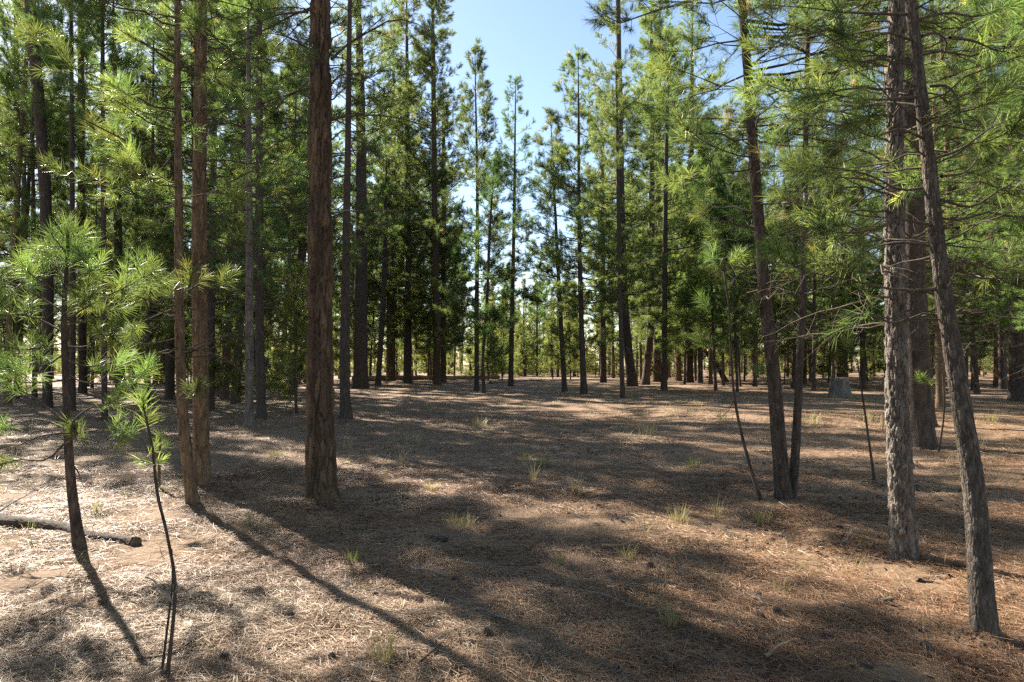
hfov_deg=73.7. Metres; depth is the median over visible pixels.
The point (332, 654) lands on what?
pine cone
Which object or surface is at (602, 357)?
pine tree
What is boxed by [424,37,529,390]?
pine tree
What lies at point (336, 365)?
young pine
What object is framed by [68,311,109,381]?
young pine
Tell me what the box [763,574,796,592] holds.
grass tuft
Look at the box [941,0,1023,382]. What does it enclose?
pine tree
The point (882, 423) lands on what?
tree stump
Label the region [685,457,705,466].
grass tuft
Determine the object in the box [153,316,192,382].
young pine
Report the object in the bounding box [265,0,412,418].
pine tree
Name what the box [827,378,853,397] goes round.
tree stump
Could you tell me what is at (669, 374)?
pine tree
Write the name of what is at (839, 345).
pine tree
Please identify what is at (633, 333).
pine tree
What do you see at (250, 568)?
fallen twig
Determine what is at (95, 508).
grass tuft
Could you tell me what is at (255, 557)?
fallen twig
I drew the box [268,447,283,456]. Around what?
grass tuft
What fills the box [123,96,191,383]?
pine tree
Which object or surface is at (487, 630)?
pine cone
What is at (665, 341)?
pine tree
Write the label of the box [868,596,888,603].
rotten wood
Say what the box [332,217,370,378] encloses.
pine tree
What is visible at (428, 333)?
pine tree
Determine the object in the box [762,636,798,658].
fallen twig
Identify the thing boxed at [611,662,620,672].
pine cone
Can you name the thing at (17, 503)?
rotten wood
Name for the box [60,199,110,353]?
pine tree
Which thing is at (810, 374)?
pine tree
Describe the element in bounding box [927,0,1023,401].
pine tree
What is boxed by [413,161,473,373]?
pine tree
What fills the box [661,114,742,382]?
pine tree
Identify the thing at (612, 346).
pine tree
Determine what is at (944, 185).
pine tree
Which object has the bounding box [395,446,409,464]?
grass tuft
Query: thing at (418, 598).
pine cone
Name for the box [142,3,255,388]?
pine tree
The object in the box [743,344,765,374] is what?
young pine
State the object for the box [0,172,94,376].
pine tree
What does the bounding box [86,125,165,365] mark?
pine tree
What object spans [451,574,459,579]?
pine cone
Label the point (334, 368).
young pine
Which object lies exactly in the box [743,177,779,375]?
pine tree
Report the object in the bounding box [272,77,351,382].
pine tree
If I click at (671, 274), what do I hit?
pine tree
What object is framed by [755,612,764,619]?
pine cone
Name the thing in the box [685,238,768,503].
pine sapling
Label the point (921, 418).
pine tree
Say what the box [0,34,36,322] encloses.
pine tree
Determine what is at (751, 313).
pine tree
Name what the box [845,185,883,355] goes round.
pine tree
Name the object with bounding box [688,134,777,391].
pine tree
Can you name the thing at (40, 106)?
pine tree
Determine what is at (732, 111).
pine tree
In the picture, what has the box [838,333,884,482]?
pine sapling
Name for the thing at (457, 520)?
grass tuft
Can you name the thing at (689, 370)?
pine tree
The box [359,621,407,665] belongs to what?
grass tuft
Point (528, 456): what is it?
grass tuft
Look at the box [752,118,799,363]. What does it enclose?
pine tree
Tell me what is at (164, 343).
pine tree
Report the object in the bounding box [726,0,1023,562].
pine tree
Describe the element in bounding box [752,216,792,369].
pine tree
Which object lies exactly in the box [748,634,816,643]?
fallen twig
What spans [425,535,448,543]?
rotten wood
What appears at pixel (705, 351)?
dead tree
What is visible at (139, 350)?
young pine
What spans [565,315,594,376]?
young pine
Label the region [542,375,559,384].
dry bush
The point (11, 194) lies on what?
pine tree
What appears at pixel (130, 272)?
pine tree
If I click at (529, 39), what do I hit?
sky
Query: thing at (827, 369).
young pine
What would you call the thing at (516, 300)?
pine tree
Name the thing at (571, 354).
young pine
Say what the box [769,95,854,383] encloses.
pine tree
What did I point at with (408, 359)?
pine tree
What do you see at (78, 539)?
pine sapling
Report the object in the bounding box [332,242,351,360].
pine tree
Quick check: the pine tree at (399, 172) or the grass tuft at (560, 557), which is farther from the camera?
the pine tree at (399, 172)
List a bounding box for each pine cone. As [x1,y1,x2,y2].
[96,597,106,603]
[220,651,229,658]
[284,610,293,616]
[328,652,335,659]
[415,596,423,604]
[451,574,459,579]
[483,626,493,636]
[544,589,554,597]
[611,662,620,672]
[666,655,676,667]
[705,660,714,667]
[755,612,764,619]
[773,606,782,612]
[820,631,832,638]
[885,596,893,602]
[920,640,931,651]
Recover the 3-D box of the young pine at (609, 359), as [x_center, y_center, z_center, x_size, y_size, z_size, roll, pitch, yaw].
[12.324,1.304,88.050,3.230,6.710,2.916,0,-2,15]
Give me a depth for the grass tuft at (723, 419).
18.45 m
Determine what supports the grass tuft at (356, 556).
on the ground at (424, 396)
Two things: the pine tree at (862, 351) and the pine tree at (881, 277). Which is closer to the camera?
the pine tree at (862, 351)
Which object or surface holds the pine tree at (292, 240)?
on the ground at (424, 396)
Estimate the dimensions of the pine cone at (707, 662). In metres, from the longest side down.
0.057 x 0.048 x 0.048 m
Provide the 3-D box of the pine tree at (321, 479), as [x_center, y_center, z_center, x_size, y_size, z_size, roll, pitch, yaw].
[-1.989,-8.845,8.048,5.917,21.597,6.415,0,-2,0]
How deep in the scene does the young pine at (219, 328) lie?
34.11 m
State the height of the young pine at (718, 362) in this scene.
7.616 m
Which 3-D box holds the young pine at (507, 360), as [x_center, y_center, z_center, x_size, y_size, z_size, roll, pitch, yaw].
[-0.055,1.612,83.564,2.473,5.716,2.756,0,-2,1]
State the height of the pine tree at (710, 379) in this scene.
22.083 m
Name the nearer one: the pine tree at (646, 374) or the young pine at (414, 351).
the pine tree at (646, 374)
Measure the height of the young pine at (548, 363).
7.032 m
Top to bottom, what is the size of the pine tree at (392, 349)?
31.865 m
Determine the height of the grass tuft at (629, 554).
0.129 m
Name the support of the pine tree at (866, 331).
on the ground at (424, 396)
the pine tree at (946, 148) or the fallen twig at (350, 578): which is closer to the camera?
the fallen twig at (350, 578)
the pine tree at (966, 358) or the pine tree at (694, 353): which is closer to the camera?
the pine tree at (966, 358)
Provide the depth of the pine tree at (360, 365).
43.14 m
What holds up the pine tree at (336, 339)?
on the ground at (424, 396)
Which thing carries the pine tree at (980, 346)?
on the ground at (424, 396)
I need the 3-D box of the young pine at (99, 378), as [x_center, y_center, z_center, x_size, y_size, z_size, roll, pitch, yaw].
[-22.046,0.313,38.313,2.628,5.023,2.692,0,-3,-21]
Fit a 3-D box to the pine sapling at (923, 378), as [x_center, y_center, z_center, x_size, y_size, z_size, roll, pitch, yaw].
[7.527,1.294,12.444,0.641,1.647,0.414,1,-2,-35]
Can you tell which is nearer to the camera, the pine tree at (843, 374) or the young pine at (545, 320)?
the pine tree at (843, 374)
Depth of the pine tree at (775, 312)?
64.94 m
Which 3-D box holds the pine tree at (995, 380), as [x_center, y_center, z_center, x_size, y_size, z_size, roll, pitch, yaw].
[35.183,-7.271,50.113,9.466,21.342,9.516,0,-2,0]
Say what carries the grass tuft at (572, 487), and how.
on the ground at (424, 396)
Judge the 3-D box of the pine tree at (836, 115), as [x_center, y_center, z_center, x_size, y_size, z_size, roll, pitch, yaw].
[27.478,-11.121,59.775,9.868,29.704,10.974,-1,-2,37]
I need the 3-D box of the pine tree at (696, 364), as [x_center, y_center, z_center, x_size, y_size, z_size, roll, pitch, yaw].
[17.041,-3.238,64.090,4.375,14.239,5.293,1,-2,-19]
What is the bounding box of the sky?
[0,0,1007,364]
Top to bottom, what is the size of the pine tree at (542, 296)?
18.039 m
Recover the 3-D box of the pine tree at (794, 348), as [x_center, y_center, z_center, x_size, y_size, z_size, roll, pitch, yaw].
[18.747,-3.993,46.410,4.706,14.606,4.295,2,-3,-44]
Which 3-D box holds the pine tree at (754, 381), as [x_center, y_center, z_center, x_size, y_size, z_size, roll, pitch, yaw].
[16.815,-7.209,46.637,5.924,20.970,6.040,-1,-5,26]
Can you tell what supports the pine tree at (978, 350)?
on the ground at (424, 396)
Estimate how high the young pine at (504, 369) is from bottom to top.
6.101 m
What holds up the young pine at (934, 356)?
on the ground at (424, 396)
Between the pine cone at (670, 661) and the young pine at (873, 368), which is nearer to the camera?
the pine cone at (670, 661)
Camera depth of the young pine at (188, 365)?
51.06 m
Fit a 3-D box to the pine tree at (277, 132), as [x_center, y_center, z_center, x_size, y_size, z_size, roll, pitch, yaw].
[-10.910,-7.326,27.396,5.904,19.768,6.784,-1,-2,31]
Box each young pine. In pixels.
[0,294,26,385]
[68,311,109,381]
[93,306,141,385]
[113,297,164,370]
[141,312,160,378]
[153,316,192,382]
[185,307,192,384]
[190,213,306,399]
[192,285,244,381]
[215,294,242,396]
[232,317,269,389]
[254,260,308,412]
[254,261,308,401]
[269,320,303,385]
[288,285,339,372]
[333,321,339,374]
[335,317,352,377]
[375,311,403,374]
[397,322,426,371]
[412,335,432,374]
[416,336,432,373]
[446,343,453,369]
[467,339,481,372]
[468,315,496,373]
[473,326,497,380]
[484,307,515,379]
[485,329,507,374]
[499,329,521,372]
[503,337,519,373]
[513,324,536,376]
[516,323,538,375]
[534,315,559,376]
[536,317,559,372]
[541,327,560,373]
[548,304,589,378]
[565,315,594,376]
[566,324,588,376]
[567,318,598,373]
[586,324,609,376]
[588,322,611,376]
[598,340,617,374]
[670,342,674,372]
[703,327,734,372]
[718,334,745,376]
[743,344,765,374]
[762,313,791,383]
[808,303,849,377]
[816,310,852,379]
[836,297,884,382]
[852,335,878,372]
[867,307,885,381]
[929,315,946,378]
[978,335,993,375]
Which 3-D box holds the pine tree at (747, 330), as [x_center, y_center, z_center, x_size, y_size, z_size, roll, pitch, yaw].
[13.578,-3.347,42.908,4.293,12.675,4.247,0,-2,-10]
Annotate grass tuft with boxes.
[86,499,105,513]
[243,506,253,524]
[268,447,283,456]
[342,438,352,448]
[342,546,361,563]
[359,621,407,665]
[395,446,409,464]
[404,430,423,440]
[425,479,437,490]
[441,512,476,527]
[472,418,487,426]
[515,444,548,482]
[520,453,531,459]
[536,457,551,466]
[556,550,566,563]
[567,473,582,493]
[613,541,641,559]
[637,422,656,434]
[650,595,684,628]
[667,504,689,523]
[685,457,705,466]
[707,493,732,518]
[714,406,728,420]
[744,504,773,524]
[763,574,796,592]
[801,411,830,424]
[855,408,877,421]
[983,412,997,422]
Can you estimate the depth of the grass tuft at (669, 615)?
4.17 m
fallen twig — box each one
[31,621,75,648]
[131,601,171,613]
[137,621,238,659]
[225,563,280,572]
[242,551,271,564]
[340,571,359,588]
[362,641,437,649]
[411,566,445,576]
[420,633,450,661]
[465,560,500,566]
[478,608,514,624]
[533,632,560,667]
[580,583,654,608]
[601,539,653,546]
[742,592,767,604]
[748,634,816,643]
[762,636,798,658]
[800,598,859,618]
[802,648,849,675]
[840,526,859,542]
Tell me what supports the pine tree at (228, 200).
on the ground at (424, 396)
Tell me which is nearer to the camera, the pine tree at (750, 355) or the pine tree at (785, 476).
the pine tree at (785, 476)
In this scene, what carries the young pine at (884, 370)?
on the ground at (424, 396)
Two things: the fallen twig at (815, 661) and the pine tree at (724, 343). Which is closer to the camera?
the fallen twig at (815, 661)
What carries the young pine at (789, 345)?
on the ground at (424, 396)
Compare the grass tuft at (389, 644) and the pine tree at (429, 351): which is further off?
the pine tree at (429, 351)
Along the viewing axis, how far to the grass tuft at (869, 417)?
18.65 m
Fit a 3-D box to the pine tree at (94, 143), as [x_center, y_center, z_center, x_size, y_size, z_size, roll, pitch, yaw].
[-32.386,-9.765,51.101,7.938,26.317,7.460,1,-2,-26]
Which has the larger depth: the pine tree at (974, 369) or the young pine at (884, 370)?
the young pine at (884, 370)
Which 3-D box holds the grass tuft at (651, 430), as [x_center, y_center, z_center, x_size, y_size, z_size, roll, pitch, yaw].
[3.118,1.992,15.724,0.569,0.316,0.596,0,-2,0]
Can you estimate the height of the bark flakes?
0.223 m
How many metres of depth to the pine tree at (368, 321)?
62.72 m
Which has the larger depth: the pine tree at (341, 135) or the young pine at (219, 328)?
the pine tree at (341, 135)
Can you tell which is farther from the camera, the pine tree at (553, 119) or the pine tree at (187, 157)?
the pine tree at (553, 119)
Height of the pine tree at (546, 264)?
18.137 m
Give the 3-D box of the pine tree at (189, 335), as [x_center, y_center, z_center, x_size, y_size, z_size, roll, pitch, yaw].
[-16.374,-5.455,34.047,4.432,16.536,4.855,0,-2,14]
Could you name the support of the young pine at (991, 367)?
on the ground at (424, 396)
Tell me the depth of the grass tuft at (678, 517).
6.97 m
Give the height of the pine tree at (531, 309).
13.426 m
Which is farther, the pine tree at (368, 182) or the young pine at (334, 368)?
the pine tree at (368, 182)
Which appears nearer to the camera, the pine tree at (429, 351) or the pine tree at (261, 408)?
the pine tree at (261, 408)
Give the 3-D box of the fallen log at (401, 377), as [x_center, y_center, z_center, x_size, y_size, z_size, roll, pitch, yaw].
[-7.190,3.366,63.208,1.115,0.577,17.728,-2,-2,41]
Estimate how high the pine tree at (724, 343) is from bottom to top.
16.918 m
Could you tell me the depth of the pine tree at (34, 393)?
29.57 m
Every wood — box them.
[0,502,25,507]
[1,193,1008,376]
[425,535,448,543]
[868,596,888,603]
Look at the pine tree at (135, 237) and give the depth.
30.21 m
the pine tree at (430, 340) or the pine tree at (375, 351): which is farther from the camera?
the pine tree at (430, 340)
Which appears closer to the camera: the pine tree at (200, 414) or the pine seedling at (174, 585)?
the pine seedling at (174, 585)
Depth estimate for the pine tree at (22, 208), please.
45.55 m
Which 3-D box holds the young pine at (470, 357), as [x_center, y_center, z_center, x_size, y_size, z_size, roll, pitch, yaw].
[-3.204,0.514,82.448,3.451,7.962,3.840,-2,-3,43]
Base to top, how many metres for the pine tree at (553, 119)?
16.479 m
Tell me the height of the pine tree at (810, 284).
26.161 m
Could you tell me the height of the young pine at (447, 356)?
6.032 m
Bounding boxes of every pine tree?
[0,0,87,393]
[0,0,92,407]
[0,0,100,385]
[0,0,108,397]
[0,0,115,403]
[0,1,146,392]
[0,4,114,399]
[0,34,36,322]
[0,57,30,262]
[0,108,43,248]
[0,151,30,336]
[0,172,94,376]
[4,0,321,504]
[19,0,126,410]
[20,147,77,378]
[32,0,340,485]
[37,49,128,359]
[47,0,172,419]
[51,1,161,394]
[58,150,145,387]
[58,157,129,386]
[59,0,174,397]
[59,93,159,380]
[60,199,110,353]
[75,129,140,382]
[77,0,191,403]
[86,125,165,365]
[87,170,156,382]
[95,2,237,399]
[111,2,190,383]
[121,0,267,380]
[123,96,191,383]
[125,229,157,383]
[128,75,221,394]
[129,0,307,410]
[133,0,333,403]
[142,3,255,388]
[153,0,353,418]
[159,0,337,399]
[184,0,461,501]
[189,17,302,359]
[207,0,297,427]
[212,0,393,395]
[215,141,276,391]
[224,42,356,398]
[251,72,297,368]
[252,89,295,388]
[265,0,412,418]
[268,114,341,364]
[270,61,342,330]
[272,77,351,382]
[285,0,427,388]
[285,116,369,326]
[332,156,400,371]
[332,199,387,372]
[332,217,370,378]
[332,234,377,370]
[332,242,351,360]
[333,220,379,373]
[334,0,472,382]
[337,161,384,344]
[350,100,429,381]
[350,269,385,359]
[351,17,438,380]
[351,124,432,369]
[351,204,396,375]
[353,155,419,384]
[369,166,431,374]
[381,0,497,384]
[385,147,431,380]
[398,254,430,375]
[401,97,474,382]
[401,213,430,374]
[403,212,466,375]
[411,183,474,361]
[411,201,468,365]
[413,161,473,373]
[423,262,452,375]
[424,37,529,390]
[438,149,536,392]
[446,248,474,375]
[468,73,549,385]
[472,283,502,349]
[479,269,506,356]
[496,264,525,374]
[507,105,598,391]
[513,43,636,393]
[518,280,549,360]
[522,260,554,354]
[524,262,556,365]
[547,0,694,386]
[562,97,647,381]
[573,179,638,377]
[576,57,670,397]
[576,169,640,369]
[584,0,970,499]
[589,2,711,384]
[596,26,748,390]
[599,167,662,379]
[606,0,713,381]
[609,262,646,363]
[613,226,661,379]
[639,0,733,381]
[639,163,708,380]
[641,149,671,367]
[643,162,681,377]
[652,277,683,379]
[654,182,710,384]
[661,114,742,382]
[667,124,752,389]
[670,262,706,379]
[677,104,750,384]
[679,148,757,385]
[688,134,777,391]
[693,326,703,380]
[699,192,763,386]
[701,104,780,380]
[707,246,758,366]
[714,173,791,368]
[716,0,1023,448]
[719,245,774,380]
[720,93,799,386]
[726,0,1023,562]
[736,0,1023,636]
[741,159,771,377]
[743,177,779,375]
[748,226,792,367]
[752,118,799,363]
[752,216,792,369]
[756,229,790,366]
[764,99,879,390]
[766,182,812,387]
[769,48,883,377]
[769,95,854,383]
[775,184,810,376]
[776,117,853,379]
[781,215,829,381]
[782,160,877,377]
[807,237,859,382]
[821,143,859,376]
[821,146,885,389]
[827,173,884,372]
[831,0,1023,407]
[838,247,883,365]
[839,0,1023,426]
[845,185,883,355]
[854,167,958,345]
[857,0,1023,404]
[868,189,884,345]
[882,0,1022,374]
[924,1,1023,389]
[926,132,990,373]
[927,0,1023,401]
[927,30,1008,393]
[927,209,993,356]
[940,0,1023,379]
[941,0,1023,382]
[954,169,1007,389]
[954,232,986,373]
[961,138,1008,386]
[969,246,993,365]
[981,309,1008,366]
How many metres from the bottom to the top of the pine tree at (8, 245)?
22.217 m
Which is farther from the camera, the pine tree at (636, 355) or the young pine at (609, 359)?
the young pine at (609, 359)
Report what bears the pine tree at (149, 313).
on the ground at (424, 396)
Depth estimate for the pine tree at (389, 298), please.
54.91 m
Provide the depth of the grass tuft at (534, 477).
9.23 m
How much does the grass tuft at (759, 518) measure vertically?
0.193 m
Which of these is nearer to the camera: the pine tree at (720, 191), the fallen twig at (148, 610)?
the fallen twig at (148, 610)
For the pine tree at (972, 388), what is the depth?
43.37 m
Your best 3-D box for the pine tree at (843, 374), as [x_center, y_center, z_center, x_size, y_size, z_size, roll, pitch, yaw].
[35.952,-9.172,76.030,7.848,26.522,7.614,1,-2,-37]
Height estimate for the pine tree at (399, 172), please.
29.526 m
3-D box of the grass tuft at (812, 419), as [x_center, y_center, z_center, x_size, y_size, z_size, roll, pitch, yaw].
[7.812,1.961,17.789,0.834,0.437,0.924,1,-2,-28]
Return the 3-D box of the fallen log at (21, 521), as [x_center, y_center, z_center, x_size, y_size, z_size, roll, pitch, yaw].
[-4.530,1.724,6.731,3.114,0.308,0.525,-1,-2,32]
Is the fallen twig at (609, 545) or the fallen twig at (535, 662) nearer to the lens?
the fallen twig at (535, 662)
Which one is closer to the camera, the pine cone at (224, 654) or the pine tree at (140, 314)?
the pine cone at (224, 654)
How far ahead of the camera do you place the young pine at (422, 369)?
69.06 m
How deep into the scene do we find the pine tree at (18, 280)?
33.71 m
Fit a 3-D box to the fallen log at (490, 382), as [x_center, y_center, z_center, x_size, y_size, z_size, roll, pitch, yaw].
[0.598,3.416,60.093,0.665,0.477,12.413,-1,-2,23]
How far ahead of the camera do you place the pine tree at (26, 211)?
30.79 m
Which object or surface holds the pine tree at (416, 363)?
on the ground at (424, 396)
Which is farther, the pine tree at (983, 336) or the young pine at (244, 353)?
the pine tree at (983, 336)
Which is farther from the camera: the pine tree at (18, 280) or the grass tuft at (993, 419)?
the pine tree at (18, 280)
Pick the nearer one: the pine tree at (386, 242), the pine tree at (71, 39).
the pine tree at (71, 39)
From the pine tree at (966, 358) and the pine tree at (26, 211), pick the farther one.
the pine tree at (966, 358)
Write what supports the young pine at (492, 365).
on the ground at (424, 396)
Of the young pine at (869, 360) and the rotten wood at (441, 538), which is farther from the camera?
the young pine at (869, 360)
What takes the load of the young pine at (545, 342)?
on the ground at (424, 396)
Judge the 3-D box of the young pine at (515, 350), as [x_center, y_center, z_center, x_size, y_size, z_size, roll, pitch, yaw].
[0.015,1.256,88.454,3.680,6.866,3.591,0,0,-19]
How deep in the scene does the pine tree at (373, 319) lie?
58.09 m
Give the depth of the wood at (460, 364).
92.19 m
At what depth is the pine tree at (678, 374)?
62.69 m
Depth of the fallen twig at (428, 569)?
5.16 m
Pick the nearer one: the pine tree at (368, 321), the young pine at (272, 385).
the young pine at (272, 385)
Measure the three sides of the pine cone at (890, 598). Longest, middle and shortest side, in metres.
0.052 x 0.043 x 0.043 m
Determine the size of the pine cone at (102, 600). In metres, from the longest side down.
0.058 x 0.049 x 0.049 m
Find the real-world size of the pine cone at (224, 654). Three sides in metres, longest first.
0.050 x 0.042 x 0.042 m
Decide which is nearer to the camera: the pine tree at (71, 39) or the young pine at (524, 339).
the pine tree at (71, 39)
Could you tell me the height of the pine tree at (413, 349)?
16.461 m
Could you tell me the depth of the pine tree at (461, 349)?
77.97 m
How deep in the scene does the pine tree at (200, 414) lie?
8.76 m
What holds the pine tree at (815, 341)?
on the ground at (424, 396)
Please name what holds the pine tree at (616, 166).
on the ground at (424, 396)
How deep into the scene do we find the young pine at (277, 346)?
35.82 m
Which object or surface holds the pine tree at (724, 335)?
on the ground at (424, 396)
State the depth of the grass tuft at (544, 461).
10.79 m
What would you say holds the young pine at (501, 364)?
on the ground at (424, 396)
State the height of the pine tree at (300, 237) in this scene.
15.900 m
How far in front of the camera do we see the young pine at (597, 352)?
78.22 m
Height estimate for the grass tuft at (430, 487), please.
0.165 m
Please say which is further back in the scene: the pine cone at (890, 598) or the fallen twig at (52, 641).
the pine cone at (890, 598)
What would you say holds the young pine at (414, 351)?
on the ground at (424, 396)
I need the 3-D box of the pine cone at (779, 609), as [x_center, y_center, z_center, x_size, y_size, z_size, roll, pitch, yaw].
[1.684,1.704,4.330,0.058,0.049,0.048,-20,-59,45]
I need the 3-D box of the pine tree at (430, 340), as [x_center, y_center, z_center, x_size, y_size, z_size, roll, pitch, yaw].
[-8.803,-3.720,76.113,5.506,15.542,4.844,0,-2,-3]
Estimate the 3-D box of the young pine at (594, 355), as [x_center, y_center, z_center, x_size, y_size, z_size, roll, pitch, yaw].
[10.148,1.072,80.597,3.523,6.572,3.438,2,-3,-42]
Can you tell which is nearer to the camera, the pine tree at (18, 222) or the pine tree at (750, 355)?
the pine tree at (18, 222)
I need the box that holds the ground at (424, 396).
[0,364,1023,681]
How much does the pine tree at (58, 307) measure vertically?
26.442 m
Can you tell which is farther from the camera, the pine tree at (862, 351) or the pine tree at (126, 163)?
the pine tree at (862, 351)
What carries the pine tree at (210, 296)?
on the ground at (424, 396)
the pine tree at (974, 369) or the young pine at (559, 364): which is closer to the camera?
the pine tree at (974, 369)
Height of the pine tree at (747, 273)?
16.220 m
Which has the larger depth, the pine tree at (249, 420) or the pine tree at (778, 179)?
the pine tree at (778, 179)
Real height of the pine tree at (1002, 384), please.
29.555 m
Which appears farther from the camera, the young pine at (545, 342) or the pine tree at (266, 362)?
the young pine at (545, 342)
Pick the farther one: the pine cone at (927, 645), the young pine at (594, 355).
the young pine at (594, 355)
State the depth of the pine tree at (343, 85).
34.35 m
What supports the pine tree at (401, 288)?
on the ground at (424, 396)
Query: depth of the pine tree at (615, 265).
81.95 m
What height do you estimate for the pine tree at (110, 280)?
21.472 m
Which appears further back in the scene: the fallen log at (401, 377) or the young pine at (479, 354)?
the young pine at (479, 354)
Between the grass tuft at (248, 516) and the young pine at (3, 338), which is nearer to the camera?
the grass tuft at (248, 516)
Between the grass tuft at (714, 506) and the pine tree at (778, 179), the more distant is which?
the pine tree at (778, 179)
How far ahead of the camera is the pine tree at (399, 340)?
69.03 m
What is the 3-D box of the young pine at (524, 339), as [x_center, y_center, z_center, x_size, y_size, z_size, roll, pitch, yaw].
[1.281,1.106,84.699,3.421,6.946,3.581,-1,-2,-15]
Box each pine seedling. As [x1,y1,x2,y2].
[123,383,177,677]
[146,428,175,488]
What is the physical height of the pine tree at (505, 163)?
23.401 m
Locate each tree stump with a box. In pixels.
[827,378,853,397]
[878,412,885,430]
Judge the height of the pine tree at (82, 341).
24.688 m
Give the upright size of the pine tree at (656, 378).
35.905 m
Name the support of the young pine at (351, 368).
on the ground at (424, 396)
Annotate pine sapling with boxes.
[0,209,179,550]
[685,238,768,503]
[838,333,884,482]
[913,370,944,451]
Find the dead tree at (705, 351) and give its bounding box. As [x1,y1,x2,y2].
[695,334,728,381]
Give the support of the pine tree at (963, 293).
on the ground at (424, 396)
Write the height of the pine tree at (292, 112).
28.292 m
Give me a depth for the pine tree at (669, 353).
65.96 m
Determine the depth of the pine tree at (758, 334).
60.53 m
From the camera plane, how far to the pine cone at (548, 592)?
4.56 m
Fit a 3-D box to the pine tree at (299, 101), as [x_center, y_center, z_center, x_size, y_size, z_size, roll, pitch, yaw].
[-17.520,-11.610,43.254,7.911,29.336,8.124,1,-2,-24]
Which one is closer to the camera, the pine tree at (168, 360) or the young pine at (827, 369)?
the pine tree at (168, 360)
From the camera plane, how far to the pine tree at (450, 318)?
60.48 m
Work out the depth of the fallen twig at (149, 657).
3.84 m
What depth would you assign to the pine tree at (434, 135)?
50.97 m
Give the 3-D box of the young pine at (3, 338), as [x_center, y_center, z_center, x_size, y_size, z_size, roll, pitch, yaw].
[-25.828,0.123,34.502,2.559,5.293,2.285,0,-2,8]
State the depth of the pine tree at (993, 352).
63.64 m
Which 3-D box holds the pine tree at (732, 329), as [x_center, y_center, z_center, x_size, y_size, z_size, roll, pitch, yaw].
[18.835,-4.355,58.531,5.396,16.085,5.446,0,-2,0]
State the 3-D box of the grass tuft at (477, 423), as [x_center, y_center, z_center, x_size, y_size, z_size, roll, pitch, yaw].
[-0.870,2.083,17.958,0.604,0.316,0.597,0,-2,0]
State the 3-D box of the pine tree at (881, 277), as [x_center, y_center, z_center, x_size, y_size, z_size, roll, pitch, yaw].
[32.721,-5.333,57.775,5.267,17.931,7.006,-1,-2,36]
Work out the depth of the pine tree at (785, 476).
8.07 m
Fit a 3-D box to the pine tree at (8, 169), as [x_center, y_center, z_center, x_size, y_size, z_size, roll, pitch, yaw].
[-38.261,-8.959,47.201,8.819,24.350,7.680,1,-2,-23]
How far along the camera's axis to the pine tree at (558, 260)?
34.64 m
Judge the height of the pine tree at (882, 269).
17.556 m
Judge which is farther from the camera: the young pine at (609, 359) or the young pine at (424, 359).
the young pine at (609, 359)
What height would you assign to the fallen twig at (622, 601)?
0.129 m
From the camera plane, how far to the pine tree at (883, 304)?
49.76 m
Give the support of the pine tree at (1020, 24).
on the ground at (424, 396)
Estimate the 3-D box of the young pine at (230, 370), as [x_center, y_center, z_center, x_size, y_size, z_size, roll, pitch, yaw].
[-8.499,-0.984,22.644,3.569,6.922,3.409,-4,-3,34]
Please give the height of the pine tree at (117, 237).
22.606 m
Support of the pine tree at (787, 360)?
on the ground at (424, 396)
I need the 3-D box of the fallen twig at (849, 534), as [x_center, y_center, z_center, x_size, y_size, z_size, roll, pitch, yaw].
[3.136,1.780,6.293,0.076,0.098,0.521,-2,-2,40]
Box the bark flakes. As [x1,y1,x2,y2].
[0,433,1023,681]
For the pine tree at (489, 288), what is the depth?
98.66 m
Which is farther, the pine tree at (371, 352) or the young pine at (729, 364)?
the young pine at (729, 364)
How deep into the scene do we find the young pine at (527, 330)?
90.25 m
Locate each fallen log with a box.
[0,489,141,545]
[352,375,499,381]
[489,377,541,383]
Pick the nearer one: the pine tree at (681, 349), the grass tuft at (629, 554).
the grass tuft at (629, 554)
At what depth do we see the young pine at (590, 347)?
65.22 m
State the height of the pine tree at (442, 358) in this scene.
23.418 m
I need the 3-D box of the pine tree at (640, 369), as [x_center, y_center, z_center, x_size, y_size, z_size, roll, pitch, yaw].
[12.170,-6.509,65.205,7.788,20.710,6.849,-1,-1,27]
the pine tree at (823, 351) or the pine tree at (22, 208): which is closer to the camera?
the pine tree at (22, 208)
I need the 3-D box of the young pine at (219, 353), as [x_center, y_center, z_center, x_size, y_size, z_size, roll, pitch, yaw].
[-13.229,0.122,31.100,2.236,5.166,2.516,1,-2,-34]
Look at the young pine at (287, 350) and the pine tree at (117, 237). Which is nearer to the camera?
the young pine at (287, 350)
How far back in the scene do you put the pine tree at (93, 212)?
44.02 m
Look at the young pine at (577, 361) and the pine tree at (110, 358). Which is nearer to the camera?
the pine tree at (110, 358)
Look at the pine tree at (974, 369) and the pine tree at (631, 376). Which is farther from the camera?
the pine tree at (631, 376)

